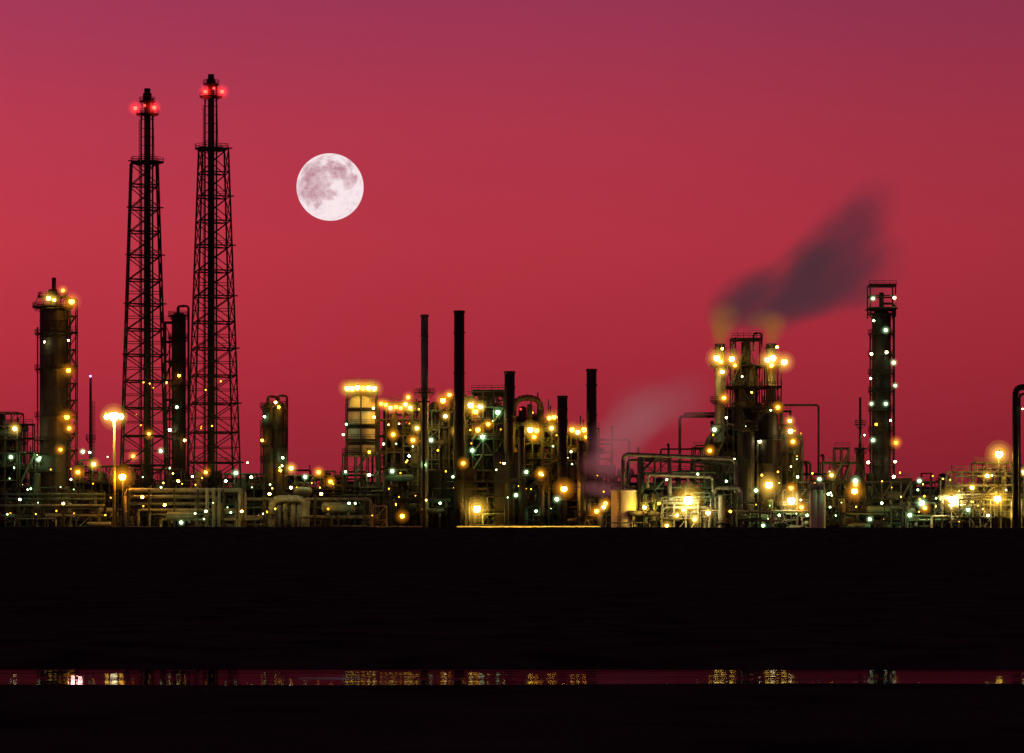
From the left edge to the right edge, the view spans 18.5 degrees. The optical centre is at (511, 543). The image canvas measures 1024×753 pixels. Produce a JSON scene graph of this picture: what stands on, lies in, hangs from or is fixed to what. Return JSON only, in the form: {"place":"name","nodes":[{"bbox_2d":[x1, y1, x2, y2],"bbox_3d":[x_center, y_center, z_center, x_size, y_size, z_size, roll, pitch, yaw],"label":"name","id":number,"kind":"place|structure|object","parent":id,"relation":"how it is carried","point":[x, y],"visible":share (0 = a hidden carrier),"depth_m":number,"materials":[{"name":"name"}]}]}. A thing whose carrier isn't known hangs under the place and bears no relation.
{"place":"outdoors","nodes":[
{"label":"outdoors","id":0,"kind":"place"},
{"bbox_2d":[296,153,363,220],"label":"moon","id":1,"kind":"object","parent":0,"point":[329,186],"visible":1,"depth_m":19849.65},
{"bbox_2d":[418,397,429,526],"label":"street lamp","id":2,"kind":"object","parent":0,"point":[423,465],"visible":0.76,"depth_m":761.71,"materials":[{"name":"metal"}]},
{"bbox_2d":[0,527,1023,752],"bbox_3d":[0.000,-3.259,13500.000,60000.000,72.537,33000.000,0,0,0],"label":"ground","id":3,"kind":"structure","parent":0,"point":[395,598],"depth_m":89.73,"materials":[{"name":"black plant"}]},
{"bbox_2d":[32,277,78,526],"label":"column and platforms","id":4,"kind":"structure","parent":3,"relation":"on","point":[55,361],"depth_m":802.26,"materials":[{"name":"metal"}]},
{"bbox_2d":[0,486,120,526],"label":"pipe rack","id":5,"kind":"object","parent":3,"relation":"on","point":[67,516],"visible":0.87,"depth_m":770.79,"materials":[{"name":"metal"}]},
{"bbox_2d":[86,375,95,481],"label":"vent mast","id":6,"kind":"object","parent":3,"relation":"on","point":[91,436],"visible":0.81,"depth_m":819.74,"materials":[{"name":"metal"}]},
{"bbox_2d":[104,412,123,526],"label":"street lamp","id":7,"kind":"object","parent":3,"relation":"on","point":[113,416],"visible":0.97,"depth_m":764.68,"materials":[{"name":"metal"}]},
{"bbox_2d":[119,473,125,526],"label":"street lamp","id":8,"kind":"object","parent":3,"relation":"on","point":[122,476],"visible":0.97,"depth_m":764.89,"materials":[{"name":"metal"}]},
{"bbox_2d":[119,88,171,526],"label":"flare tower","id":9,"kind":"structure","parent":3,"relation":"on","point":[148,161],"depth_m":799.14,"materials":[{"name":"metal"}]},
{"bbox_2d":[164,305,189,513],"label":"column and platforms","id":10,"kind":"structure","parent":3,"relation":"on","point":[178,361],"depth_m":813.58,"materials":[{"name":"metal"}]},
{"bbox_2d":[0,412,404,526],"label":"process unit","id":11,"kind":"object","parent":3,"relation":"on","point":[15,471],"visible":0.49,"depth_m":801.20,"materials":[{"name":"metal"}]},
{"bbox_2d":[185,74,243,525],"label":"flare tower","id":12,"kind":"structure","parent":3,"relation":"on","point":[211,348],"depth_m":799.15,"materials":[{"name":"metal"}]},
{"bbox_2d":[117,475,425,526],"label":"pipe rack","id":13,"kind":"object","parent":3,"relation":"on","point":[291,517],"visible":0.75,"depth_m":763.84,"materials":[{"name":"metal"}]},
{"bbox_2d":[260,394,288,523],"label":"column and platforms","id":14,"kind":"structure","parent":3,"relation":"on","point":[273,446],"depth_m":808.82,"materials":[{"name":"metal"}]},
{"bbox_2d":[341,379,384,525],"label":"reactor tower","id":15,"kind":"structure","parent":3,"relation":"on","point":[361,427],"depth_m":796.67,"materials":[{"name":"metal"}]},
{"bbox_2d":[414,314,434,526],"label":"smokestack","id":16,"kind":"object","parent":3,"relation":"on","point":[424,390],"visible":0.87,"depth_m":790.21,"materials":[{"name":"metal"}]},
{"bbox_2d":[453,310,464,526],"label":"smokestack","id":17,"kind":"object","parent":3,"relation":"on","point":[459,445],"visible":0.94,"depth_m":789.84,"materials":[{"name":"metal"}]},
{"bbox_2d":[318,385,677,526],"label":"process unit","id":18,"kind":"object","parent":3,"relation":"on","point":[487,503],"visible":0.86,"depth_m":797.33,"materials":[{"name":"metal"}]},
{"bbox_2d":[504,371,515,524],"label":"smokestack","id":19,"kind":"object","parent":3,"relation":"on","point":[509,414],"visible":0.93,"depth_m":792.77,"materials":[{"name":"metal"}]},
{"bbox_2d":[518,426,524,525],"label":"smokestack","id":20,"kind":"object","parent":3,"relation":"on","point":[521,452],"visible":0.92,"depth_m":790.22,"materials":[{"name":"metal"}]},
{"bbox_2d":[22,465,1022,527],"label":"distant refinery","id":21,"kind":"structure","parent":3,"relation":"on","point":[618,475],"depth_m":1076.00,"materials":[{"name":"metal"}]},
{"bbox_2d":[457,526,599,526],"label":"boundary wall","id":22,"kind":"structure","parent":3,"relation":"on","point":[528,526],"depth_m":721.85,"materials":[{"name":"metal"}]},
{"bbox_2d":[556,395,567,525],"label":"smokestack","id":23,"kind":"object","parent":3,"relation":"on","point":[562,468],"visible":0.94,"depth_m":789.83,"materials":[{"name":"metal"}]},
{"bbox_2d":[577,441,583,525],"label":"smokestack","id":24,"kind":"object","parent":3,"relation":"on","point":[580,457],"visible":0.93,"depth_m":790.35,"materials":[{"name":"metal"}]},
{"bbox_2d":[586,369,596,525],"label":"smokestack","id":25,"kind":"object","parent":3,"relation":"on","point":[591,428],"visible":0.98,"depth_m":792.86,"materials":[{"name":"metal"}]},
{"bbox_2d":[604,486,644,526],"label":"storage tank","id":26,"kind":"object","parent":3,"relation":"on","point":[624,501],"visible":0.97,"depth_m":767.00,"materials":[{"name":"metal"}]},
{"bbox_2d":[606,452,782,527],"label":"pipe gantry","id":27,"kind":"object","parent":3,"relation":"on","point":[719,513],"visible":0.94,"depth_m":767.12,"materials":[{"name":"metal"}]},
{"bbox_2d":[660,332,850,527],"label":"catalytic cracking unit","id":28,"kind":"object","parent":3,"relation":"on","point":[754,443],"visible":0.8,"depth_m":796.26,"materials":[{"name":"metal"}]},
{"bbox_2d":[807,483,828,527],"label":"storage tank","id":29,"kind":"object","parent":3,"relation":"on","point":[817,493],"visible":0.98,"depth_m":774.15,"materials":[{"name":"metal"}]},
{"bbox_2d":[853,397,869,522],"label":"vent mast","id":30,"kind":"object","parent":3,"relation":"on","point":[859,474],"visible":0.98,"depth_m":789.57,"materials":[{"name":"metal"}]},
{"bbox_2d":[756,447,968,527],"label":"process unit","id":31,"kind":"object","parent":3,"relation":"on","point":[895,511],"visible":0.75,"depth_m":794.51,"materials":[{"name":"metal"}]},
{"bbox_2d":[865,280,897,522],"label":"column and platforms","id":32,"kind":"structure","parent":3,"relation":"on","point":[881,371],"depth_m":798.00,"materials":[{"name":"metal"}]},
{"bbox_2d":[907,450,1023,527],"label":"process unit","id":33,"kind":"object","parent":3,"relation":"on","point":[987,505],"visible":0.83,"depth_m":784.93,"materials":[{"name":"metal"}]},
{"bbox_2d":[1011,384,1023,527],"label":"overhead pipe","id":34,"kind":"object","parent":3,"relation":"on","point":[1016,461],"visible":0.94,"depth_m":775.40,"materials":[{"name":"metal"}]},
{"bbox_2d":[0,670,1023,684],"bbox_3d":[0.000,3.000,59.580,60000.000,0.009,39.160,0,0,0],"label":"water","id":35,"kind":"structure","parent":0,"point":[285,677],"depth_m":70.29,"materials":[{"name":"black liquid"}]},
{"bbox_2d":[0,0,1023,500],"label":"sky","id":36,"kind":"structure","parent":0,"point":[623,190],"materials":[{"name":"red"}]}
]}

